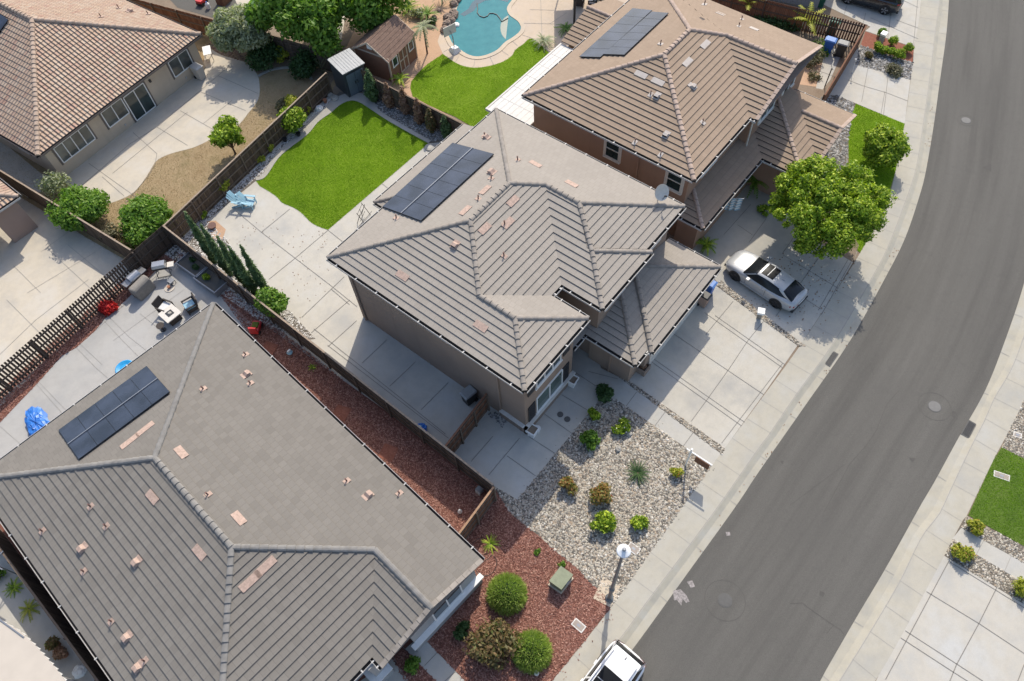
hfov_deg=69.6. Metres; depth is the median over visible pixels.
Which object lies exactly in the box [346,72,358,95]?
door
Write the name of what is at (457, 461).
wood fence
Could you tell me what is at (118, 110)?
window
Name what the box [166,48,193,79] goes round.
window
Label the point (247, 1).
paved path
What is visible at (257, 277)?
cypress
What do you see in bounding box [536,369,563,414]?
window
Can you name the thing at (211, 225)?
fire bowl
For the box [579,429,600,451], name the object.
shrub
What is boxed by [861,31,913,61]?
brick bed
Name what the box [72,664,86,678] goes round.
white rock
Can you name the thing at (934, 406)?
manhole
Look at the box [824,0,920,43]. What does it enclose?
driveway
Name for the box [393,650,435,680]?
mulch chips
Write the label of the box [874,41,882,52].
boxwood
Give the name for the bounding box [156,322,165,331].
side table
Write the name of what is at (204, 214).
shrub
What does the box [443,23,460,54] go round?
basketball hoop
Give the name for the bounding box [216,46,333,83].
planting bed
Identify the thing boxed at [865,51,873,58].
dry shrub
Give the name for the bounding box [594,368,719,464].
front path
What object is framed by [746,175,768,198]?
porch palm
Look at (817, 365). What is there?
pavement joints
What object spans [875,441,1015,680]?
yard ground
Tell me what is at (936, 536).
pavement joints
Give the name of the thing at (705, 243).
porch palm
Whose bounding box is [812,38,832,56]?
weed
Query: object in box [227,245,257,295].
cypress
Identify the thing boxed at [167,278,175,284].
side stool
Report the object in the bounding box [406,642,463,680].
front path
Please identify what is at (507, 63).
lawn
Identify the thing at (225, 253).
cypress
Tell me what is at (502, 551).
mulch chips
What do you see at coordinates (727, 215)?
porch slab
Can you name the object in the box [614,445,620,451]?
white rock
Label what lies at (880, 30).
boxwood
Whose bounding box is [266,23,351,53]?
planting bed
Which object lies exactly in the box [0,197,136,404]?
concrete yard
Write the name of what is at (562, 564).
weed
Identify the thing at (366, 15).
tree
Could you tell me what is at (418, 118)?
dead conifer
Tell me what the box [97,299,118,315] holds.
flowers
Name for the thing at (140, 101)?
sliding door
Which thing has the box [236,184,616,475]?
concrete joints
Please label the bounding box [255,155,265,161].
shrub
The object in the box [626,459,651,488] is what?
sago palm
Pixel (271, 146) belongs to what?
shrub
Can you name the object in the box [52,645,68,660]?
pot plant
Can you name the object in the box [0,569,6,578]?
shrub
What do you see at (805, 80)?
sand patch
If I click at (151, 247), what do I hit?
wood fence
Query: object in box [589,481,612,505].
rose bush
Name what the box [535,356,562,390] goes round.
window
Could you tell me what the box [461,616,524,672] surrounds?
shrub
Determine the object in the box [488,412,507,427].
grey gravel
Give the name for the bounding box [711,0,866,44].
wood fence
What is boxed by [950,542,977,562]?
shrub
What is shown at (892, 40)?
boxwood
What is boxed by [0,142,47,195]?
side path
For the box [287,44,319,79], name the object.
shrub
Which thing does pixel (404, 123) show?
grey gravel
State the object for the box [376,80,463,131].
wood fence
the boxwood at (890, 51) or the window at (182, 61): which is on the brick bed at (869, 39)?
the boxwood at (890, 51)
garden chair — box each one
[226,190,243,208]
[236,191,256,209]
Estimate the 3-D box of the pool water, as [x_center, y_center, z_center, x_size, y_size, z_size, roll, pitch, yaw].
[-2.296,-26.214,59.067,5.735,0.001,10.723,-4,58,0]
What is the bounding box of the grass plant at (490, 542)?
[481,534,500,554]
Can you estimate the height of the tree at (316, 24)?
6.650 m
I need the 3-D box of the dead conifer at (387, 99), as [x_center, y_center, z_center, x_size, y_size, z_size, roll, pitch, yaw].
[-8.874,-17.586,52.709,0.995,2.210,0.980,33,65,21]
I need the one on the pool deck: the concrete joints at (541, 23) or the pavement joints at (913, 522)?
the concrete joints at (541, 23)
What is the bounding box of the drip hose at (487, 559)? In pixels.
[471,538,496,575]
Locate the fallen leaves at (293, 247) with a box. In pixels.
[238,213,324,301]
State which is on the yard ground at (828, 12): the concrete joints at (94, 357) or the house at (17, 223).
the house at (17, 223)
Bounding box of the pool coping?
[445,0,524,59]
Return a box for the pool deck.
[438,0,627,67]
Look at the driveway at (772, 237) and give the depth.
44.72 m
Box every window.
[51,123,97,164]
[99,98,129,129]
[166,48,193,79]
[392,55,398,68]
[408,40,413,52]
[432,585,464,622]
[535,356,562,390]
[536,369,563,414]
[603,140,621,164]
[663,171,684,195]
[757,100,775,125]
[781,78,795,95]
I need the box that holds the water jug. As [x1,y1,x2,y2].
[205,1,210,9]
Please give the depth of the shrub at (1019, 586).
33.86 m
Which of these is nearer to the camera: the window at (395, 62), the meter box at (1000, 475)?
the meter box at (1000, 475)
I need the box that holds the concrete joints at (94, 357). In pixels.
[0,276,181,443]
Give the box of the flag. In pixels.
[725,198,743,210]
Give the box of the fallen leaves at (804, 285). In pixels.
[745,253,854,330]
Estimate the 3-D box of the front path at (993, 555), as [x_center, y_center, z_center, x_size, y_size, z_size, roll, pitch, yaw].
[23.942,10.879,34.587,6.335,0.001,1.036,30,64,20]
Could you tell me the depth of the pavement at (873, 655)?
35.67 m
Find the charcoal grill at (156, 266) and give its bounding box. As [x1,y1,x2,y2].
[151,260,173,277]
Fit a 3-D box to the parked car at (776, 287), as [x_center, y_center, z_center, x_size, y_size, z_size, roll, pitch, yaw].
[14.933,-3.710,43.304,2.343,1.449,4.900,-41,65,-20]
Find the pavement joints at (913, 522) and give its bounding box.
[823,314,1021,680]
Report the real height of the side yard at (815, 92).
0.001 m
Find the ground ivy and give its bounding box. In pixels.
[750,14,802,31]
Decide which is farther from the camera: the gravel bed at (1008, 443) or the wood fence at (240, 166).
the wood fence at (240, 166)
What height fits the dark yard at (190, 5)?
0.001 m
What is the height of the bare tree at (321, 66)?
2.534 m
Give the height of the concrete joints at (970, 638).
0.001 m
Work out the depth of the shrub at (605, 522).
36.00 m
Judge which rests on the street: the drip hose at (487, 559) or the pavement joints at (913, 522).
the pavement joints at (913, 522)
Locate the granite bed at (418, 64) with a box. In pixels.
[345,0,452,117]
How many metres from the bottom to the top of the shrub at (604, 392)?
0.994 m
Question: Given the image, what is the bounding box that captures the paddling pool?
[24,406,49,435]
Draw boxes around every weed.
[534,548,540,555]
[557,560,565,566]
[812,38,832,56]
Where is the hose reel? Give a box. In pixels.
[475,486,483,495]
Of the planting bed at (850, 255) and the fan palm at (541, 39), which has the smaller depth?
the planting bed at (850, 255)
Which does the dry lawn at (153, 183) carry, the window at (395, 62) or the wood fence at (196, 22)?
the wood fence at (196, 22)
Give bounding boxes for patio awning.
[0,619,77,680]
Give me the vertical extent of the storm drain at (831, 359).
0.029 m
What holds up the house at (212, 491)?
on the yard ground at (828, 12)
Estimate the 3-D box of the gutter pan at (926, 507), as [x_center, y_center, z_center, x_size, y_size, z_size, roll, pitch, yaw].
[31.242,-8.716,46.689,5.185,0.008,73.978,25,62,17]
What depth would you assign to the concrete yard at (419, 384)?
42.62 m
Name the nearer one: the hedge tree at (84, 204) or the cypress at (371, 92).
the hedge tree at (84, 204)
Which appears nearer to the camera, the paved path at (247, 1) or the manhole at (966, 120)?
the manhole at (966, 120)
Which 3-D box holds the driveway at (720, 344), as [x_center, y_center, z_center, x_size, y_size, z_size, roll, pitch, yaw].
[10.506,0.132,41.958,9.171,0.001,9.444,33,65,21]
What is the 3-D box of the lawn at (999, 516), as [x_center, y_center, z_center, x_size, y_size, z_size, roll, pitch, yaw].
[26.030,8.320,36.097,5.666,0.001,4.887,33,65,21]
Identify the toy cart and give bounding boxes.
[195,0,207,5]
[248,320,262,334]
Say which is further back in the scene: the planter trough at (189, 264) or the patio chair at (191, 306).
the planter trough at (189, 264)
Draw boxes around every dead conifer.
[382,82,394,107]
[398,86,410,114]
[413,97,424,124]
[425,108,435,133]
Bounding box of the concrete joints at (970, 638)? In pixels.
[886,561,1023,680]
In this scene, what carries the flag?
attached to the house at (703, 110)
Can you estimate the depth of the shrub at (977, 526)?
35.35 m
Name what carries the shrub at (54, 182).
on the dry lawn at (153, 183)
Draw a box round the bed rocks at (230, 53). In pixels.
[207,42,244,61]
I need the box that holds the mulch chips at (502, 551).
[427,492,609,680]
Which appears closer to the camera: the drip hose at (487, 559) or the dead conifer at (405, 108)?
the drip hose at (487, 559)
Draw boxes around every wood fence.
[0,170,132,256]
[0,225,175,398]
[0,529,109,680]
[129,0,212,36]
[162,225,493,491]
[164,72,332,237]
[253,34,335,71]
[361,70,379,99]
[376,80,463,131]
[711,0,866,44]
[822,25,866,100]
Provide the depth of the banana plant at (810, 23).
55.22 m
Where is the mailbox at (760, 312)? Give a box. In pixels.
[756,307,764,318]
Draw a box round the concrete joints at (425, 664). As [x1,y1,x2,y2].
[393,646,455,680]
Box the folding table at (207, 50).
[202,45,213,62]
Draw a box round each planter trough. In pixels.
[176,252,207,277]
[193,267,228,297]
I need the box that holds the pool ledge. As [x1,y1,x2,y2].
[500,16,507,38]
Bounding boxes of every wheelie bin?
[189,62,205,80]
[459,384,478,405]
[697,291,711,307]
[705,280,717,293]
[818,0,825,7]
[824,36,837,53]
[825,17,841,34]
[833,39,849,57]
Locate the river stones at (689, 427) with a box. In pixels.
[620,377,723,454]
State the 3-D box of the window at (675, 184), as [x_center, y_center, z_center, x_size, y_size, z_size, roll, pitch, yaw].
[9.388,-9.242,42.667,1.270,1.640,0.150,33,65,21]
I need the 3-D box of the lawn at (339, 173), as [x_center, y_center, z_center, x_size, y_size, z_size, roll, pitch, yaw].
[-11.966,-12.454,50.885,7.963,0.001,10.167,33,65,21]
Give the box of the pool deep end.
[461,0,507,15]
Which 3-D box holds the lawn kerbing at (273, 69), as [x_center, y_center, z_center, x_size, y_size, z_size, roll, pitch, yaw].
[-17.078,-20.372,56.071,4.431,0.060,1.407,6,58,6]
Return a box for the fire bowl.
[207,222,215,228]
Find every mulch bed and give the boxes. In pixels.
[0,255,609,680]
[207,221,225,238]
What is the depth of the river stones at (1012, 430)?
38.14 m
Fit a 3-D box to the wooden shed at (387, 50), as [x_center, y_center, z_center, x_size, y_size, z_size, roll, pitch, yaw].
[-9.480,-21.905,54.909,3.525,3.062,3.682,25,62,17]
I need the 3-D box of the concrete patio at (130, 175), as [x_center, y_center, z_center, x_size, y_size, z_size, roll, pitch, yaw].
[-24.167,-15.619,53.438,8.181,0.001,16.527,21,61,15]
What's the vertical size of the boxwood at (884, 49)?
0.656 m
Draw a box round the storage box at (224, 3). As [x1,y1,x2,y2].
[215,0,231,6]
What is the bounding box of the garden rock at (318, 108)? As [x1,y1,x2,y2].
[315,105,322,111]
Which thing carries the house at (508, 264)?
on the yard ground at (828, 12)
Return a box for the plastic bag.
[418,423,426,430]
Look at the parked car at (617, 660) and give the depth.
31.80 m
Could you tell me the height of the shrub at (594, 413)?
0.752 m
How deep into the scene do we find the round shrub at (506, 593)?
34.30 m
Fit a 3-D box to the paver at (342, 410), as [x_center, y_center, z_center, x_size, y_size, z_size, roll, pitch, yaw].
[-9.367,3.979,40.445,0.840,0.040,0.840,17,60,13]
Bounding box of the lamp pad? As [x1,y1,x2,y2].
[593,577,619,607]
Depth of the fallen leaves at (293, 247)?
46.90 m
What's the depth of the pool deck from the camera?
57.97 m
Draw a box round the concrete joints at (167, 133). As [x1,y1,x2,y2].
[86,67,255,201]
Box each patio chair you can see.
[151,295,175,312]
[180,292,199,314]
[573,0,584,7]
[588,0,597,4]
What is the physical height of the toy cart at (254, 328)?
0.744 m
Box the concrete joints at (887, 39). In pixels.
[820,0,917,114]
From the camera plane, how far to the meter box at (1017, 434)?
38.21 m
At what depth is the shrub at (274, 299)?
42.52 m
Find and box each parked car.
[580,639,645,680]
[724,250,807,312]
[842,0,903,14]
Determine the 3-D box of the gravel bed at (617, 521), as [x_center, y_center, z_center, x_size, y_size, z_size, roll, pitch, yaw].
[4.309,7.348,37.718,8.300,0.001,9.313,33,65,21]
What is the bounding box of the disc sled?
[115,360,130,372]
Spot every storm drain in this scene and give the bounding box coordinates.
[825,351,837,365]
[961,420,975,437]
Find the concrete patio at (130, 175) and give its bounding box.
[66,45,259,202]
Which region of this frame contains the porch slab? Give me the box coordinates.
[709,185,769,230]
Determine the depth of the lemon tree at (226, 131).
49.67 m
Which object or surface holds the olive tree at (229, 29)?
on the planting bed at (316, 73)
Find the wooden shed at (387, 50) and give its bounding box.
[350,15,417,82]
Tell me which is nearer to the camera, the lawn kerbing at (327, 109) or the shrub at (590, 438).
the shrub at (590, 438)
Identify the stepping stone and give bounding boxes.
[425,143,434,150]
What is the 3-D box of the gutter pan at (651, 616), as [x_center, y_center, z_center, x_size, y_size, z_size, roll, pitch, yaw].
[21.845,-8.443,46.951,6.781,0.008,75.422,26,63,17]
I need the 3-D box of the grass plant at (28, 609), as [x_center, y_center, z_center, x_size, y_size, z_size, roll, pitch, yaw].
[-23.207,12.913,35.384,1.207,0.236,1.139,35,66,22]
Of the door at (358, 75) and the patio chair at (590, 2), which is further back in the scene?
the patio chair at (590, 2)
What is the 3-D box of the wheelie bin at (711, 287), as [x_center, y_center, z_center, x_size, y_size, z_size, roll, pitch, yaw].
[11.560,-3.112,43.310,0.720,1.090,0.594,33,65,21]
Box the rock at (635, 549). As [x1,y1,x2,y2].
[628,542,640,555]
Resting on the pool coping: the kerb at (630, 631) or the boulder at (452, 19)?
the boulder at (452, 19)
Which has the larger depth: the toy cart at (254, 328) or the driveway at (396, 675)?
the toy cart at (254, 328)
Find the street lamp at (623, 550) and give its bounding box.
[605,544,630,601]
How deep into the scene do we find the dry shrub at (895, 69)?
53.07 m
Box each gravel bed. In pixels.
[188,92,442,233]
[494,400,708,605]
[718,281,801,345]
[944,517,1023,602]
[1003,403,1023,457]
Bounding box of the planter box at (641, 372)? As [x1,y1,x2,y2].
[636,363,650,376]
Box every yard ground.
[46,0,920,665]
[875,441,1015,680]
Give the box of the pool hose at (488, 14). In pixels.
[477,3,507,21]
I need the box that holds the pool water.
[449,0,520,55]
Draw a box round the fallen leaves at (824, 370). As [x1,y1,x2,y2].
[700,123,928,551]
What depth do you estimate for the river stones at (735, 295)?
42.96 m
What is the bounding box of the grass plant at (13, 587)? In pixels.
[2,577,23,597]
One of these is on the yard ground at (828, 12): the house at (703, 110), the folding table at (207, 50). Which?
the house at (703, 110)
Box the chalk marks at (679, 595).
[673,589,688,604]
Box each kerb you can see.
[620,0,942,643]
[830,316,1023,680]
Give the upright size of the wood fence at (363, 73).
1.812 m
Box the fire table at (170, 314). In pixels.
[158,304,182,325]
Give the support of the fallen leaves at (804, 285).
on the driveway at (772, 237)
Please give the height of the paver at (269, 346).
0.040 m
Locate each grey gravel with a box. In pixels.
[362,90,443,140]
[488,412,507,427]
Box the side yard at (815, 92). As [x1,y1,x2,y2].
[755,13,868,98]
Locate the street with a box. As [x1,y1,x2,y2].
[632,0,1023,680]
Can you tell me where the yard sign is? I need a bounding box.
[685,448,711,469]
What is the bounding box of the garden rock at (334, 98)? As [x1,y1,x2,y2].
[331,95,338,101]
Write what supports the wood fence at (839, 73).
on the front path at (872, 99)
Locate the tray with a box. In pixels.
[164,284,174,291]
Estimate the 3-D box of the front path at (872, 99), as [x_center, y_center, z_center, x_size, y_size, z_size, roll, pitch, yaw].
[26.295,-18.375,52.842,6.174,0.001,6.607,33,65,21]
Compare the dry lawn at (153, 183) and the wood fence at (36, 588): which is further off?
the dry lawn at (153, 183)
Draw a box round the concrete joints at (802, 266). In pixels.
[725,204,851,316]
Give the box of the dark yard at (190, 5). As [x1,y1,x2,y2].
[171,0,236,17]
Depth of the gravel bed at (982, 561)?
34.93 m
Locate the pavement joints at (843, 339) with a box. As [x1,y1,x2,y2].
[662,10,945,601]
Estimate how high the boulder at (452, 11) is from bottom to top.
0.411 m
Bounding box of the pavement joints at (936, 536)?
[853,359,1022,676]
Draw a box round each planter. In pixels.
[525,424,538,438]
[568,375,578,387]
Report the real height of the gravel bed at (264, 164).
0.001 m
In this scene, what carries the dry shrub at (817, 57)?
on the sand patch
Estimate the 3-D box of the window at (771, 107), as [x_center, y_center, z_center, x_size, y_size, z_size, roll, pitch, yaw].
[15.778,-14.413,45.352,0.150,1.590,2.120,33,65,21]
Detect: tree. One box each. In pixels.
[44,183,110,231]
[116,193,173,249]
[205,2,272,52]
[207,114,245,154]
[243,0,355,57]
[311,52,328,73]
[339,0,415,34]
[411,20,438,53]
[768,153,897,259]
[860,121,912,167]
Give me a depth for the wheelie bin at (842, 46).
53.89 m
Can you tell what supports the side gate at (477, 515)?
attached to the wood fence at (457, 461)
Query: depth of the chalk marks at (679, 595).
34.73 m
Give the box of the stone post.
[878,30,887,42]
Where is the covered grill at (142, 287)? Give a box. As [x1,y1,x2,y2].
[128,275,155,300]
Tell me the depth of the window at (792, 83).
46.97 m
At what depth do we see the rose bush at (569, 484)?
37.14 m
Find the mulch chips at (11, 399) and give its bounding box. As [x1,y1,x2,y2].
[0,254,176,421]
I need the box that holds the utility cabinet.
[548,566,573,593]
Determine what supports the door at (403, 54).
in the wooden shed at (387, 50)
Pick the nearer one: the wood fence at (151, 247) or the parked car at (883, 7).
the wood fence at (151, 247)
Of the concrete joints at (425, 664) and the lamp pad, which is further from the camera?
the lamp pad
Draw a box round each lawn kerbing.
[256,93,430,180]
[257,66,312,80]
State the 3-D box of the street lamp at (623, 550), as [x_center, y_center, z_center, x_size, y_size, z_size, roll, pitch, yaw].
[4.421,10.018,31.341,0.560,7.960,0.560,33,65,21]
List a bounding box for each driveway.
[361,658,407,680]
[629,286,796,447]
[693,196,857,342]
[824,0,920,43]
[876,556,1023,680]
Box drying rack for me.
[356,203,370,223]
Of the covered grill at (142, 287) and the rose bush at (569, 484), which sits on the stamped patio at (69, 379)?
the covered grill at (142, 287)
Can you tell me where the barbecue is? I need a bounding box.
[121,266,145,287]
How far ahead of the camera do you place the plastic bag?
39.57 m
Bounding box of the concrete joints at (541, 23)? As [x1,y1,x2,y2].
[447,9,565,64]
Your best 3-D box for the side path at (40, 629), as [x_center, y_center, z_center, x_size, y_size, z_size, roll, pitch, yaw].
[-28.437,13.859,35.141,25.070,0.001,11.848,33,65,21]
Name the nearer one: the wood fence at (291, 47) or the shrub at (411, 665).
the shrub at (411, 665)
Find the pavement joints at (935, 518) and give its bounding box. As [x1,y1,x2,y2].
[840,337,1023,680]
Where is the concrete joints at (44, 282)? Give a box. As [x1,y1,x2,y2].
[0,182,122,353]
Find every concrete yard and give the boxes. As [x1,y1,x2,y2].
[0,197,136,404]
[183,94,615,499]
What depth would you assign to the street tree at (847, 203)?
41.55 m
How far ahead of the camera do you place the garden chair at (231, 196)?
48.51 m
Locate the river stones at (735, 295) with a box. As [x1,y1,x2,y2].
[716,281,805,346]
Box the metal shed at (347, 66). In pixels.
[327,48,364,97]
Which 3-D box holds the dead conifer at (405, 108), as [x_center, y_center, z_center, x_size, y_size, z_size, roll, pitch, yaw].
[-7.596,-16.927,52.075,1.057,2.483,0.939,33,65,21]
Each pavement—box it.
[552,0,939,680]
[839,335,1023,680]
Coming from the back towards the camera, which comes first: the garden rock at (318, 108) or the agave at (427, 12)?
the agave at (427, 12)
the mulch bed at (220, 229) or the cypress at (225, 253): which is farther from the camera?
the mulch bed at (220, 229)
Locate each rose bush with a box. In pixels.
[558,476,577,495]
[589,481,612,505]
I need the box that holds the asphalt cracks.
[790,364,898,633]
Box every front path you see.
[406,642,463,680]
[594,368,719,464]
[830,48,909,122]
[953,528,1023,579]
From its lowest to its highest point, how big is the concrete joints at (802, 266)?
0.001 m
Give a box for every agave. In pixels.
[394,0,420,15]
[414,5,437,20]
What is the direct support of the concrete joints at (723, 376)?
on the driveway at (720, 344)
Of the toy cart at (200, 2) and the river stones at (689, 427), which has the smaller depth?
the river stones at (689, 427)
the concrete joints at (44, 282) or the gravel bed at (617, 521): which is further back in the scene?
the concrete joints at (44, 282)
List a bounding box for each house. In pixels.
[0,0,205,177]
[0,178,37,242]
[0,302,484,680]
[326,108,721,434]
[485,0,856,249]
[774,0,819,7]
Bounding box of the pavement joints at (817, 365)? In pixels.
[619,0,939,639]
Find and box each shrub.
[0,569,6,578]
[33,169,71,201]
[99,222,123,239]
[201,210,206,218]
[211,179,229,191]
[245,41,283,71]
[252,286,289,317]
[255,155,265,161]
[267,144,273,151]
[274,45,288,62]
[275,97,287,111]
[276,105,307,133]
[284,94,311,115]
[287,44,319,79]
[404,655,420,674]
[408,7,423,18]
[425,17,436,25]
[453,620,470,640]
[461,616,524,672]
[485,570,528,616]
[511,628,553,674]
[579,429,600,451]
[587,407,601,419]
[589,510,616,533]
[595,383,614,402]
[611,416,630,434]
[630,514,649,530]
[669,467,684,477]
[756,204,768,216]
[806,48,825,69]
[808,68,822,81]
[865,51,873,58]
[884,62,903,78]
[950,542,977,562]
[966,518,985,536]
[1011,576,1023,597]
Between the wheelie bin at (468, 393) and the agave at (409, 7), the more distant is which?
the agave at (409, 7)
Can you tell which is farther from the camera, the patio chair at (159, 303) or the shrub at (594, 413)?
the patio chair at (159, 303)
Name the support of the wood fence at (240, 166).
on the concrete yard at (419, 384)
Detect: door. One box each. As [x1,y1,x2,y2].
[121,81,157,122]
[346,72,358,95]
[354,68,363,91]
[398,46,409,72]
[648,299,698,363]
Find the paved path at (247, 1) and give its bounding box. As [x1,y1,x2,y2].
[235,0,344,39]
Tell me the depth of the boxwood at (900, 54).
53.68 m
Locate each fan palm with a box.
[389,72,409,86]
[531,32,556,52]
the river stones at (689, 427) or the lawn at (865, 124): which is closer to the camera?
the river stones at (689, 427)
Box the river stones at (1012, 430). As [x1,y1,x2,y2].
[1002,401,1023,456]
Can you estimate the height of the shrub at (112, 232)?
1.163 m
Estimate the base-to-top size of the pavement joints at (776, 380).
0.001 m
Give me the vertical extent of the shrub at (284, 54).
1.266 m
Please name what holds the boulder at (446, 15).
on the granite bed at (418, 64)
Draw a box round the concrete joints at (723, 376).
[626,303,783,445]
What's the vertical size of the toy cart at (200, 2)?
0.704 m
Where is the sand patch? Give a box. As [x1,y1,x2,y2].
[800,59,822,86]
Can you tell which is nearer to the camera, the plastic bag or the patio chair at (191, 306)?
the plastic bag
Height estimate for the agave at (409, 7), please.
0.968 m
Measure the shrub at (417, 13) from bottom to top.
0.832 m
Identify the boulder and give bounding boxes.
[442,19,451,25]
[443,12,451,19]
[448,16,455,23]
[449,0,458,6]
[449,8,458,13]
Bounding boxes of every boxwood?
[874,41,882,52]
[877,27,886,36]
[880,45,888,54]
[886,47,895,55]
[888,35,898,45]
[893,48,905,58]
[902,42,914,51]
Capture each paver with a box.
[263,341,278,354]
[333,404,350,421]
[378,443,398,461]
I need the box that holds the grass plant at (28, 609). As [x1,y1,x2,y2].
[18,598,39,622]
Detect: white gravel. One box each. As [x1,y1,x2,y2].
[165,222,314,338]
[771,95,854,206]
[855,45,913,79]
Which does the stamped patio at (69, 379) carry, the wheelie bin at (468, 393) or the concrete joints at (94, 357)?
the concrete joints at (94, 357)
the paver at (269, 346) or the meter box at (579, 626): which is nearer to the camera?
the meter box at (579, 626)
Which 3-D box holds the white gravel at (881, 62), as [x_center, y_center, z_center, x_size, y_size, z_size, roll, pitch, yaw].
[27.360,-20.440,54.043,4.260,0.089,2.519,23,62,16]
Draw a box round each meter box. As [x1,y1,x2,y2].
[571,618,585,632]
[993,470,1009,481]
[1013,431,1021,438]
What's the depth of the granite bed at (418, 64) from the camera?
57.60 m
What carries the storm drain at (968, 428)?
on the gutter pan at (926, 507)
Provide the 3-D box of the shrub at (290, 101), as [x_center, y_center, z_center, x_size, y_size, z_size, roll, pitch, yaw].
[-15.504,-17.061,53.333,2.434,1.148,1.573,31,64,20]
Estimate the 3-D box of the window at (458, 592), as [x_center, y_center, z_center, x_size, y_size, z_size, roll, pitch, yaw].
[-2.908,11.804,33.202,0.225,1.525,1.944,36,66,22]
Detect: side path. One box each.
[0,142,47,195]
[0,542,94,680]
[816,48,839,88]
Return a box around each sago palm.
[554,21,573,37]
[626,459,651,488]
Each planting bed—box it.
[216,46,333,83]
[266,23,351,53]
[821,217,858,261]
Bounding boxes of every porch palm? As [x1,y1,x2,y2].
[695,236,717,255]
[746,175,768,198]
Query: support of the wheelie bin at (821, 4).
on the yard ground at (828, 12)
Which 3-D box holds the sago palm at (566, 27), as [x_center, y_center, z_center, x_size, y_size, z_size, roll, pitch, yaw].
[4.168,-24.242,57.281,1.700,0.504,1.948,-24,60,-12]
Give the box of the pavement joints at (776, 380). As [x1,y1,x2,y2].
[574,5,934,669]
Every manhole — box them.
[704,580,745,620]
[918,392,951,420]
[958,115,974,125]
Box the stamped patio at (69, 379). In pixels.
[0,263,253,457]
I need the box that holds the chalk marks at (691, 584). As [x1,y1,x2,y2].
[687,581,694,587]
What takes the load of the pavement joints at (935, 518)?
on the pavement at (873, 655)
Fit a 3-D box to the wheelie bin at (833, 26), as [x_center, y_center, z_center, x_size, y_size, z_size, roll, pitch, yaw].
[24.213,-23.637,55.578,0.823,1.140,0.626,24,62,16]
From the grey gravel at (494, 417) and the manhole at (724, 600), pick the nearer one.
the manhole at (724, 600)
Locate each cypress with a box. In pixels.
[183,211,216,263]
[199,224,232,276]
[215,235,245,287]
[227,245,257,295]
[239,244,269,289]
[363,67,378,102]
[439,114,451,138]
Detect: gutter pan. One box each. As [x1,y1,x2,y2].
[625,0,948,649]
[821,285,1023,680]
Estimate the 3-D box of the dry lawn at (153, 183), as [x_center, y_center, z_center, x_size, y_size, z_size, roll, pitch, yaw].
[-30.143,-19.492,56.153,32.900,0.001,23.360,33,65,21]
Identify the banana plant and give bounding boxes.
[739,0,754,9]
[788,2,829,35]
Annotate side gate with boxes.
[445,393,489,452]
[458,487,496,539]
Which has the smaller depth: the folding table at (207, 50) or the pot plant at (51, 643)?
the pot plant at (51, 643)
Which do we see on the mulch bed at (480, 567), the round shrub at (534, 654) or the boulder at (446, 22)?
the round shrub at (534, 654)
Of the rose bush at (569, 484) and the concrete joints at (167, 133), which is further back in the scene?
the concrete joints at (167, 133)
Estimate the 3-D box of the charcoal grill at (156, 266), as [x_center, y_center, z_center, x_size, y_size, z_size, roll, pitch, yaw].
[-21.517,-4.486,45.720,1.270,1.069,0.560,-11,58,-4]
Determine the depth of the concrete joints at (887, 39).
53.79 m
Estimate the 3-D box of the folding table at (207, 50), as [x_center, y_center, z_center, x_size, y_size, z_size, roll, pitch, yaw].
[-23.510,-22.172,57.107,0.600,0.720,1.100,-17,59,-8]
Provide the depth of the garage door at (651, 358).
41.90 m
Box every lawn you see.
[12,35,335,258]
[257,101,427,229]
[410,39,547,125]
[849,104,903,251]
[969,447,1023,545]
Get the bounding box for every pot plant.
[44,635,60,651]
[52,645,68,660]
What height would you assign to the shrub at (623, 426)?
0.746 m
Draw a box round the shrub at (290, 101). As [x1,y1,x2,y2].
[284,94,311,115]

